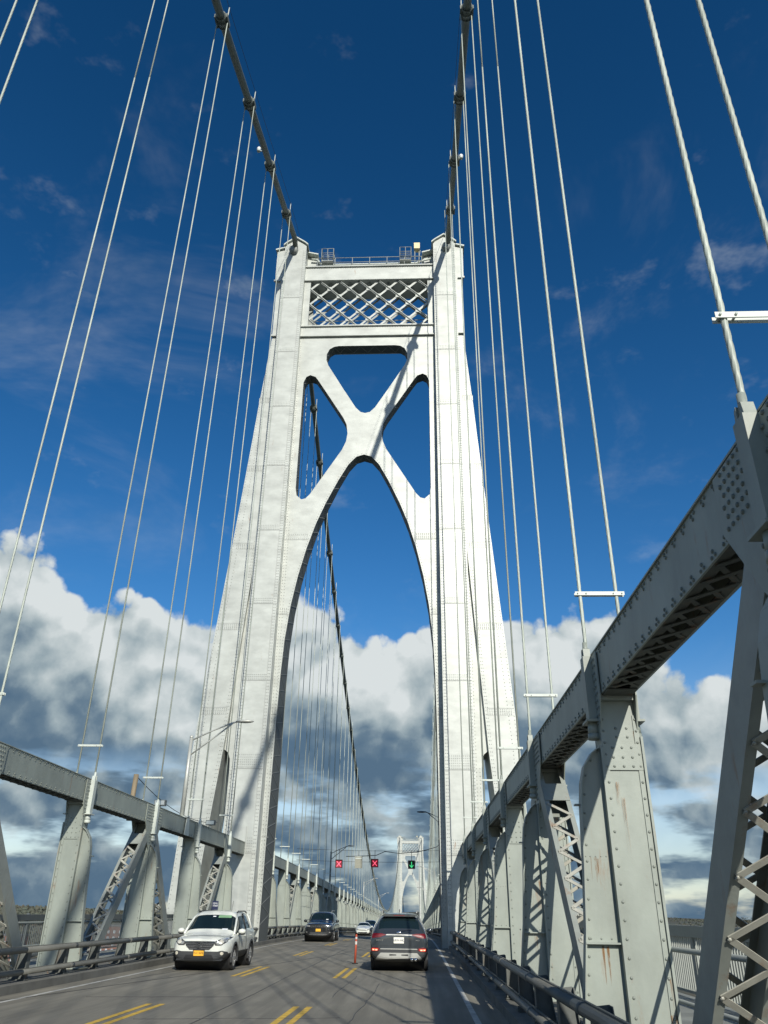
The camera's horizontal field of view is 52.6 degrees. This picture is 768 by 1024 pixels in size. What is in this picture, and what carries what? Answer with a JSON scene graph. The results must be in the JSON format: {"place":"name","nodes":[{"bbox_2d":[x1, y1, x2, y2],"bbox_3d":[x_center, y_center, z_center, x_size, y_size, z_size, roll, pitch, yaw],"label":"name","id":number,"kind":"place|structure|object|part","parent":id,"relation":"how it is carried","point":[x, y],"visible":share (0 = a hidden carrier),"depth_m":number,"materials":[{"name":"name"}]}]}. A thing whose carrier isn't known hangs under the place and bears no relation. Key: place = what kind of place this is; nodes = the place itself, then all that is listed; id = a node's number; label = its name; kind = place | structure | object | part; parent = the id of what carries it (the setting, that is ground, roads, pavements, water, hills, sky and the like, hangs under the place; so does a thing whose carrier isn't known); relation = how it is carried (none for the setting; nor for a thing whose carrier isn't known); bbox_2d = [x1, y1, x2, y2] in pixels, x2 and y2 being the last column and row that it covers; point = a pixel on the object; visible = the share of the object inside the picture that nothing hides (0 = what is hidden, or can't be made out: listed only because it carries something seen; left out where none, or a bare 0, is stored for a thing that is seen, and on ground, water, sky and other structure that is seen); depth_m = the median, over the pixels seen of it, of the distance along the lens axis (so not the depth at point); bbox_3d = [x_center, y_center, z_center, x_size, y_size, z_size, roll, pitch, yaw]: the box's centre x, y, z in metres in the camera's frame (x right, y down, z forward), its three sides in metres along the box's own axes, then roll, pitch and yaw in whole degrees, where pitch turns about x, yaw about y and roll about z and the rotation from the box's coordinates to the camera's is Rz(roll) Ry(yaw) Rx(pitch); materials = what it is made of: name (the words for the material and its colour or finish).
{"place":"outdoors","nodes":[
{"label":"outdoors","id":0,"kind":"place"},
{"bbox_2d":[0,935,509,1023],"bbox_3d":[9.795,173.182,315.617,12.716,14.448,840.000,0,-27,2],"label":"road","id":1,"kind":"structure","parent":0,"point":[431,995],"depth_m":17.31,"materials":[{"name":"grey asphalt"}]},
{"bbox_2d":[172,901,253,970],"bbox_3d":[-5.581,14.143,26.026,2.250,2.011,4.613,0,-27,2],"label":"white suv","id":2,"kind":"object","parent":1,"relation":"on","point":[216,940],"visible":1,"depth_m":24.64,"materials":[{"name":"white paint"}]},
{"bbox_3d":[-5.561,14.061,26.503,1.707,0.545,2.762,0,-27,2],"label":"side window","id":3,"kind":"part","parent":2,"relation":"part of","materials":[{"name":"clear glass"}]},
{"bbox_2d":[0,936,447,1023],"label":"road joint seals","id":4,"kind":"object","parent":1,"relation":"on","point":[241,999],"visible":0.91,"depth_m":18.15,"materials":[{"name":"grey rubber"}]},
{"bbox_2d":[86,937,369,1023],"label":"yellow lane dashes","id":5,"kind":"object","parent":1,"relation":"on","point":[295,1018],"visible":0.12,"depth_m":14.32,"materials":[{"name":"paint"}]},
{"bbox_2d":[0,935,481,1023],"bbox_3d":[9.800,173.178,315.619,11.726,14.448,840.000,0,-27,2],"label":"edge line markings","id":6,"kind":"object","parent":1,"relation":"on","point":[471,1010],"visible":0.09,"depth_m":18.71,"materials":[{"name":"white paint"}]},
{"bbox_2d":[304,910,338,941],"bbox_3d":[-4.112,27.701,51.988,2.360,1.857,4.865,0,-27,2],"label":"black suv","id":7,"kind":"object","parent":1,"relation":"on","point":[321,926],"visible":1,"depth_m":50.10,"materials":[{"name":"black paint"}]},
{"bbox_2d":[352,934,357,963],"bbox_3d":[-1.055,16.069,28.584,0.234,0.952,0.240,0,-27,2],"label":"delineator post","id":8,"kind":"object","parent":1,"relation":"on","point":[355,952],"visible":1,"depth_m":28.53,"materials":[{"name":"orange plastic"}]},
{"bbox_2d":[354,922,372,935],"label":"white saloon","id":9,"kind":"object","parent":1,"relation":"on","point":[362,928],"visible":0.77,"depth_m":89.87,"materials":[{"name":"white paint"}]},
{"bbox_2d":[365,920,376,927],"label":"dark car","id":10,"kind":"object","parent":1,"relation":"on","point":[372,922],"visible":0.13,"depth_m":100.35,"materials":[{"name":"blue paint"}]},
{"bbox_2d":[369,909,432,970],"bbox_3d":[0.574,14.873,27.063,2.300,1.830,4.857,0,-27,2],"label":"grey suv","id":11,"kind":"object","parent":1,"relation":"on","point":[399,941],"visible":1,"depth_m":25.09,"materials":[{"name":"grey metal"}]},
{"bbox_3d":[0.493,13.453,25.403,1.327,0.349,0.167,0,-27,2],"label":"rear window","id":12,"kind":"part","parent":11,"relation":"part of","materials":[{"name":"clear glass"}]},
{"bbox_2d":[8,910,751,1007],"bbox_3d":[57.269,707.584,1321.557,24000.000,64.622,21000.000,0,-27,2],"label":"ground","id":13,"kind":"structure","parent":0,"point":[669,923],"depth_m":662.62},
{"bbox_2d":[4,934,28,960],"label":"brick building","id":14,"kind":"structure","parent":13,"relation":"on","point":[21,939],"depth_m":622.01,"materials":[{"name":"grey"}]},
{"bbox_2d":[97,925,120,950],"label":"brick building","id":15,"kind":"structure","parent":13,"relation":"on","point":[115,927],"depth_m":578.39,"materials":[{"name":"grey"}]},
{"bbox_2d":[166,233,526,948],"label":"suspension tower","id":16,"kind":"structure","parent":13,"relation":"on","point":[306,347],"depth_m":52.92,"materials":[{"name":"metal"}]},
{"bbox_2d":[211,0,403,911],"bbox_3d":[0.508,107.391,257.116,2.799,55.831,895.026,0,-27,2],"label":"cable","id":17,"kind":"object","parent":16,"relation":"attached to","point":[221,17],"visible":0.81,"depth_m":60.89,"materials":[{"name":"paint"}]},
{"bbox_2d":[0,0,38,102],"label":"suspender","id":18,"kind":"object","parent":17,"relation":"hanging from","point":[20,44],"visible":1,"depth_m":19.57,"materials":[{"name":"metal"}]},
{"bbox_2d":[0,0,168,703],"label":"suspender","id":19,"kind":"object","parent":17,"relation":"hanging from","point":[2,693],"visible":1,"depth_m":22.65,"materials":[{"name":"metal"}]},
{"bbox_2d":[63,22,227,822],"bbox_3d":[-8.798,-8.409,32.024,0.822,39.601,0.340,0,-27,2],"label":"suspender","id":20,"kind":"object","parent":17,"relation":"hanging from","point":[91,798],"visible":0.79,"depth_m":27.73,"materials":[{"name":"metal"}]},
{"bbox_2d":[141,105,254,840],"bbox_3d":[-8.523,-6.505,38.182,0.822,41.877,0.340,0,-27,2],"label":"suspender","id":21,"kind":"object","parent":17,"relation":"hanging from","point":[155,821],"visible":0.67,"depth_m":34.19,"materials":[{"name":"metal"}]},
{"bbox_2d":[180,167,274,852],"bbox_3d":[-8.248,-4.628,44.354,0.822,44.215,0.340,0,-27,2],"label":"suspender","id":22,"kind":"object","parent":17,"relation":"hanging from","point":[198,835],"visible":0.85,"depth_m":40.65,"materials":[{"name":"metal"}]},
{"bbox_2d":[219,218,289,861],"bbox_3d":[-7.972,-2.779,50.540,0.822,46.615,0.340,0,-27,2],"label":"suspender","id":23,"kind":"object","parent":17,"relation":"hanging from","point":[229,846],"visible":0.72,"depth_m":46.80,"materials":[{"name":"metal"}]},
{"bbox_2d":[227,1,299,235],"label":"hand rope","id":24,"kind":"object","parent":17,"relation":"attached to","point":[260,108],"visible":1,"depth_m":49.57,"materials":[{"name":"black metal"}]},
{"bbox_2d":[272,385,307,874],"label":"suspender","id":25,"kind":"object","parent":17,"relation":"hanging from","point":[273,870],"visible":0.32,"depth_m":56.99,"materials":[{"name":"metal"}]},
{"bbox_2d":[278,410,316,878],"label":"suspender","id":26,"kind":"object","parent":17,"relation":"hanging from","point":[288,846],"visible":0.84,"depth_m":63.38,"materials":[{"name":"metal"}]},
{"bbox_2d":[292,464,322,882],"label":"suspender","id":27,"kind":"object","parent":17,"relation":"hanging from","point":[307,716],"visible":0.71,"depth_m":69.29,"materials":[{"name":"metal"}]},
{"bbox_2d":[300,512,327,886],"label":"suspender","id":28,"kind":"object","parent":17,"relation":"hanging from","point":[311,711],"visible":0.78,"depth_m":75.95,"materials":[{"name":"metal"}]},
{"bbox_2d":[310,555,331,889],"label":"suspender","id":29,"kind":"object","parent":17,"relation":"hanging from","point":[311,864],"visible":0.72,"depth_m":81.19,"materials":[{"name":"metal"}]},
{"bbox_2d":[317,591,336,892],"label":"suspender","id":30,"kind":"object","parent":17,"relation":"hanging from","point":[329,747],"visible":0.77,"depth_m":86.69,"materials":[{"name":"metal"}]},
{"bbox_2d":[325,630,339,894],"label":"suspender","id":31,"kind":"object","parent":17,"relation":"hanging from","point":[334,761],"visible":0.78,"depth_m":91.99,"materials":[{"name":"metal"}]},
{"bbox_2d":[331,656,343,897],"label":"suspender","id":32,"kind":"object","parent":17,"relation":"hanging from","point":[339,773],"visible":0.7,"depth_m":97.63,"materials":[{"name":"metal"}]},
{"bbox_2d":[335,692,346,898],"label":"suspender","id":33,"kind":"object","parent":17,"relation":"hanging from","point":[343,787],"visible":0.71,"depth_m":103.03,"materials":[{"name":"metal"}]},
{"bbox_2d":[339,717,349,900],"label":"suspender","id":34,"kind":"object","parent":17,"relation":"hanging from","point":[346,815],"visible":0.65,"depth_m":107.20,"materials":[{"name":"metal"}]},
{"bbox_2d":[344,733,352,902],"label":"suspender","id":35,"kind":"object","parent":17,"relation":"hanging from","point":[350,808],"visible":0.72,"depth_m":113.71,"materials":[{"name":"metal"}]},
{"bbox_2d":[347,754,354,903],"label":"suspender","id":36,"kind":"object","parent":17,"relation":"hanging from","point":[349,827],"visible":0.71,"depth_m":118.51,"materials":[{"name":"metal"}]},
{"bbox_2d":[350,770,357,904],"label":"suspender","id":37,"kind":"object","parent":17,"relation":"hanging from","point":[355,842],"visible":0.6,"depth_m":123.48,"materials":[{"name":"metal"}]},
{"bbox_2d":[353,784,359,895],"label":"suspender","id":38,"kind":"object","parent":17,"relation":"hanging from","point":[358,836],"visible":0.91,"depth_m":129.71,"materials":[{"name":"metal"}]},
{"bbox_2d":[356,803,361,905],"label":"suspender","id":39,"kind":"object","parent":17,"relation":"hanging from","point":[360,853],"visible":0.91,"depth_m":134.37,"materials":[{"name":"metal"}]},
{"bbox_2d":[358,819,363,906],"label":"suspender","id":40,"kind":"object","parent":17,"relation":"hanging from","point":[362,863],"visible":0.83,"depth_m":141.57,"materials":[{"name":"metal"}]},
{"bbox_2d":[361,826,365,883],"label":"suspender","id":41,"kind":"object","parent":17,"relation":"hanging from","point":[364,870],"visible":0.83,"depth_m":144.48,"materials":[{"name":"metal"}]},
{"bbox_2d":[363,835,367,883],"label":"suspender","id":42,"kind":"object","parent":17,"relation":"hanging from","point":[366,870],"visible":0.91,"depth_m":149.86,"materials":[{"name":"metal"}]},
{"bbox_2d":[367,853,370,910],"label":"suspender","id":43,"kind":"object","parent":17,"relation":"hanging from","point":[367,877],"visible":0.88,"depth_m":161.50,"materials":[{"name":"metal"}]},
{"bbox_2d":[398,872,399,899],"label":"suspender","id":44,"kind":"object","parent":17,"relation":"hanging from","point":[399,884],"visible":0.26,"depth_m":435.79,"materials":[{"name":"metal"}]},
{"bbox_2d":[421,0,473,909],"bbox_3d":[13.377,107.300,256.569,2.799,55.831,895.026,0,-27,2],"label":"cable","id":45,"kind":"object","parent":16,"relation":"attached to","point":[466,8],"visible":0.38,"depth_m":49.56,"materials":[{"name":"paint"}]},
{"bbox_2d":[429,825,432,908],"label":"suspender","id":46,"kind":"object","parent":45,"relation":"hanging from","point":[432,838],"visible":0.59,"depth_m":146.65,"materials":[{"name":"metal"}]},
{"bbox_2d":[430,840,433,895],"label":"suspender","id":47,"kind":"object","parent":45,"relation":"hanging from","point":[430,856],"visible":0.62,"depth_m":139.29,"materials":[{"name":"metal"}]},
{"bbox_2d":[430,801,434,906],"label":"suspender","id":48,"kind":"object","parent":45,"relation":"hanging from","point":[434,858],"visible":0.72,"depth_m":133.00,"materials":[{"name":"metal"}]},
{"bbox_2d":[431,776,435,905],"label":"suspender","id":49,"kind":"object","parent":45,"relation":"hanging from","point":[435,840],"visible":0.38,"depth_m":122.69,"materials":[{"name":"metal"}]},
{"bbox_2d":[431,806,435,892],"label":"suspender","id":50,"kind":"object","parent":45,"relation":"hanging from","point":[431,842],"visible":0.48,"depth_m":128.72,"materials":[{"name":"metal"}]},
{"bbox_2d":[431,750,436,904],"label":"suspender","id":51,"kind":"object","parent":45,"relation":"hanging from","point":[432,828],"visible":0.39,"depth_m":117.80,"materials":[{"name":"metal"}]},
{"bbox_2d":[433,688,436,900],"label":"suspender","id":52,"kind":"object","parent":45,"relation":"hanging from","point":[435,812],"visible":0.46,"depth_m":101.01,"materials":[{"name":"metal"}]},
{"bbox_2d":[432,746,438,903],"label":"suspender","id":53,"kind":"object","parent":45,"relation":"hanging from","point":[433,819],"visible":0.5,"depth_m":112.08,"materials":[{"name":"metal"}]},
{"bbox_2d":[434,683,437,898],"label":"suspender","id":54,"kind":"object","parent":45,"relation":"hanging from","point":[436,800],"visible":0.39,"depth_m":95.30,"materials":[{"name":"metal"}]},
{"bbox_2d":[432,708,439,901],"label":"suspender","id":55,"kind":"object","parent":45,"relation":"hanging from","point":[434,820],"visible":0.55,"depth_m":106.09,"materials":[{"name":"metal"}]},
{"bbox_2d":[437,794,439,896],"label":"suspender","id":56,"kind":"object","parent":45,"relation":"hanging from","point":[438,855],"visible":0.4,"depth_m":86.87,"materials":[{"name":"metal"}]},
{"bbox_2d":[445,3,460,221],"bbox_3d":[4.030,-27.448,40.267,0.022,16.888,49.007,0,-27,2],"label":"hand rope","id":57,"kind":"object","parent":45,"relation":"attached to","point":[453,103],"visible":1,"depth_m":48.83,"materials":[{"name":"black metal"}]},
{"bbox_2d":[444,210,476,864],"bbox_3d":[4.715,-2.868,50.001,0.822,46.615,0.340,0,-27,2],"label":"suspender","id":58,"kind":"object","parent":45,"relation":"hanging from","point":[464,842],"visible":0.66,"depth_m":46.51,"materials":[{"name":"metal"}]},
{"bbox_2d":[448,161,487,855],"bbox_3d":[4.480,-4.718,43.813,0.822,44.215,0.340,0,-27,2],"label":"suspender","id":59,"kind":"object","parent":45,"relation":"hanging from","point":[472,836],"visible":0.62,"depth_m":39.63,"materials":[{"name":"metal"}]},
{"bbox_2d":[453,97,503,844],"bbox_3d":[4.246,-6.595,37.640,0.822,41.877,0.340,0,-27,2],"label":"suspender","id":60,"kind":"object","parent":45,"relation":"hanging from","point":[484,837],"visible":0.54,"depth_m":33.96,"materials":[{"name":"metal"}]},
{"bbox_2d":[460,13,525,827],"bbox_3d":[4.013,-8.499,31.480,0.822,39.601,0.340,0,-27,2],"label":"suspender","id":61,"kind":"object","parent":45,"relation":"hanging from","point":[502,805],"visible":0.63,"depth_m":27.47,"materials":[{"name":"metal"}]},
{"bbox_2d":[477,0,566,798],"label":"suspender","id":62,"kind":"object","parent":45,"relation":"hanging from","point":[532,785],"visible":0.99,"depth_m":20.49,"materials":[{"name":"metal"}]},
{"bbox_2d":[514,0,644,740],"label":"suspender","id":63,"kind":"object","parent":45,"relation":"hanging from","point":[591,720],"visible":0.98,"depth_m":13.26,"materials":[{"name":"metal"}]},
{"bbox_2d":[644,0,767,564],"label":"suspender","id":64,"kind":"object","parent":45,"relation":"hanging from","point":[750,442],"visible":1,"depth_m":6.48,"materials":[{"name":"metal"}]},
{"bbox_2d":[0,905,750,956],"bbox_3d":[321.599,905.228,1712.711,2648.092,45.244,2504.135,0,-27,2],"label":"woodland","id":65,"kind":"object","parent":13,"relation":"on","point":[24,909],"visible":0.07,"depth_m":1322.09,"materials":[{"name":"green plant"}]},
{"bbox_2d":[394,835,426,918],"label":"suspension tower","id":66,"kind":"structure","parent":13,"relation":"on","point":[419,857],"depth_m":457.34,"materials":[{"name":"metal"}]},
{"bbox_2d":[0,0,767,919],"label":"sky","id":67,"kind":"structure","parent":0,"point":[355,97],"materials":[{"name":"blue"}]},
{"bbox_3d":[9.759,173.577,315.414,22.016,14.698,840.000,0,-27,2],"label":"bridge deck slab","id":68,"kind":"structure","parent":0,"visible":0},
{"bbox_2d":[0,741,244,971],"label":"stiffening truss","id":69,"kind":"object","parent":68,"relation":"on","point":[64,921],"visible":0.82,"depth_m":24.94,"materials":[{"name":"metal"}]},
{"bbox_2d":[126,774,138,820],"bbox_3d":[-9.185,10.419,28.387,0.201,1.603,0.180,0,-27,2],"label":"wooden pole","id":70,"kind":"object","parent":69,"relation":"attached to","point":[134,784],"visible":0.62,"depth_m":28.52,"materials":[{"name":"brown wood"}]},
{"bbox_2d":[138,778,216,822],"bbox_3d":[-9.023,13.326,34.989,0.025,0.626,14.407,0,-27,1],"label":"span wire","id":71,"kind":"object","parent":70,"relation":"attached to","point":[167,805],"visible":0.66,"depth_m":32.07,"materials":[{"name":"black metal"}]},
{"bbox_2d":[154,800,166,806],"bbox_3d":[-8.957,11.750,31.066,0.440,0.440,0.245,0,-27,2],"label":"floodlight","id":72,"kind":"object","parent":69,"relation":"on","point":[163,802],"visible":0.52,"depth_m":31.02,"materials":[{"name":"grey metal"}]},
{"bbox_2d":[205,820,215,827],"bbox_3d":[-8.446,15.238,37.802,0.440,0.440,0.245,0,-27,2],"label":"floodlight","id":73,"kind":"object","parent":69,"relation":"on","point":[210,822],"visible":0.69,"depth_m":37.75,"materials":[{"name":"grey metal"}]},
{"bbox_2d":[212,901,218,909],"bbox_3d":[-8.029,19.353,36.572,0.300,1.870,0.066,0,-27,2],"label":"marker sign","id":74,"kind":"object","parent":69,"relation":"attached to","point":[214,905],"visible":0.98,"depth_m":36.89,"materials":[{"name":"blue"}]},
{"bbox_2d":[180,720,253,835],"bbox_3d":[-7.385,11.486,33.838,3.030,4.835,0.680,0,-27,2],"label":"street lamp","id":75,"kind":"object","parent":69,"relation":"attached to","point":[183,801],"visible":0.91,"depth_m":34.05,"materials":[{"name":"grey metal"}]},
{"bbox_2d":[0,933,582,1023],"bbox_3d":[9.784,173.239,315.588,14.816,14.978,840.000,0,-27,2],"label":"kerb","id":76,"kind":"structure","parent":68,"relation":"on","point":[507,1008],"depth_m":19.39,"materials":[{"name":"concrete"}]},
{"bbox_2d":[0,925,355,980],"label":"guard rail","id":77,"kind":"object","parent":76,"relation":"on","point":[22,970],"visible":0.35,"depth_m":21.71,"materials":[{"name":"metal"}]},
{"bbox_2d":[425,928,630,1023],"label":"guard rail","id":78,"kind":"object","parent":76,"relation":"on","point":[513,980],"visible":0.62,"depth_m":11.76,"materials":[{"name":"metal"}]},
{"bbox_2d":[268,855,382,937],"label":"stiffening truss","id":79,"kind":"object","parent":68,"relation":"on","point":[294,904],"visible":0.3,"depth_m":68.11,"materials":[{"name":"metal"}]},
{"bbox_2d":[329,845,353,884],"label":"street lamp","id":80,"kind":"object","parent":79,"relation":"on","point":[333,857],"visible":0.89,"depth_m":90.25,"materials":[{"name":"grey metal"}]},
{"bbox_2d":[363,878,377,901],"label":"street lamp","id":81,"kind":"object","parent":79,"relation":"attached to","point":[365,885],"visible":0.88,"depth_m":145.99,"materials":[{"name":"grey metal"}]},
{"bbox_2d":[8,949,738,1023],"bbox_3d":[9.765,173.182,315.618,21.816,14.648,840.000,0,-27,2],"label":"walkway","id":82,"kind":"structure","parent":68,"relation":"on","point":[687,1013],"depth_m":15.13,"materials":[{"name":"concrete"}]},
{"bbox_2d":[0,913,173,958],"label":"walkway railing","id":83,"kind":"object","parent":82,"relation":"on","point":[27,917],"visible":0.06,"depth_m":26.85,"materials":[{"name":"grey metal"}]},
{"bbox_2d":[578,921,748,1005],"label":"walkway railing","id":84,"kind":"object","parent":82,"relation":"on","point":[693,933],"visible":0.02,"depth_m":16.95,"materials":[{"name":"metal"}]},
{"bbox_2d":[423,884,440,936],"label":"stiffening truss","id":85,"kind":"object","parent":68,"relation":"on","point":[432,919],"visible":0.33,"depth_m":95.78,"materials":[{"name":"metal"}]},
{"bbox_2d":[417,811,437,821],"bbox_3d":[4.167,26.681,62.629,3.030,4.835,0.680,0,-27,2],"label":"street lamp","id":86,"kind":"object","parent":85,"relation":"on","point":[428,813],"visible":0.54,"depth_m":63.63,"materials":[{"name":"grey metal"}]},
{"bbox_2d":[455,394,767,1023],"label":"stiffening truss","id":87,"kind":"object","parent":68,"relation":"on","point":[518,903],"visible":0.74,"depth_m":9.82,"materials":[{"name":"metal"}]},
{"bbox_3d":[-0.898,28.038,64.415,12.709,0.124,0.028,0,-27,2],"label":"span wire","id":88,"kind":"object","parent":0,"visible":0},
{"bbox_2d":[335,850,342,867],"bbox_3d":[-3.709,28.640,64.166,0.580,1.372,0.360,0,-27,2],"label":"lane signal","id":89,"kind":"object","parent":88,"relation":"hanging from","point":[338,863],"visible":1,"depth_m":63.96,"materials":[{"name":"red plastic"}]},
{"bbox_2d":[355,856,362,867],"bbox_3d":[-2.088,28.676,64.134,0.620,1.322,0.250,0,-27,2],"label":"signal back","id":90,"kind":"object","parent":88,"relation":"hanging from","point":[358,861],"visible":1,"depth_m":63.97,"materials":[{"name":"white paint"}]},
{"bbox_2d":[346,845,438,856],"bbox_3d":[1.094,27.430,64.525,8.424,2.287,0.060,0,-27,2],"label":"power cable","id":91,"kind":"object","parent":90,"relation":"attached to","point":[394,852],"visible":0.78,"depth_m":64.14,"materials":[{"name":"black metal"}]},
{"bbox_2d":[371,859,377,866],"bbox_3d":[-0.751,28.583,64.058,0.580,1.292,0.360,0,-27,2],"label":"lane signal","id":92,"kind":"object","parent":88,"relation":"hanging from","point":[374,862],"visible":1,"depth_m":63.87,"materials":[{"name":"red plastic"}]},
{"bbox_2d":[408,851,414,868],"bbox_3d":[2.266,28.598,63.912,0.580,1.372,0.360,0,-27,2],"label":"lane signal","id":93,"kind":"object","parent":88,"relation":"hanging from","point":[411,863],"visible":1,"depth_m":63.72,"materials":[{"name":"black metal"}]}
]}

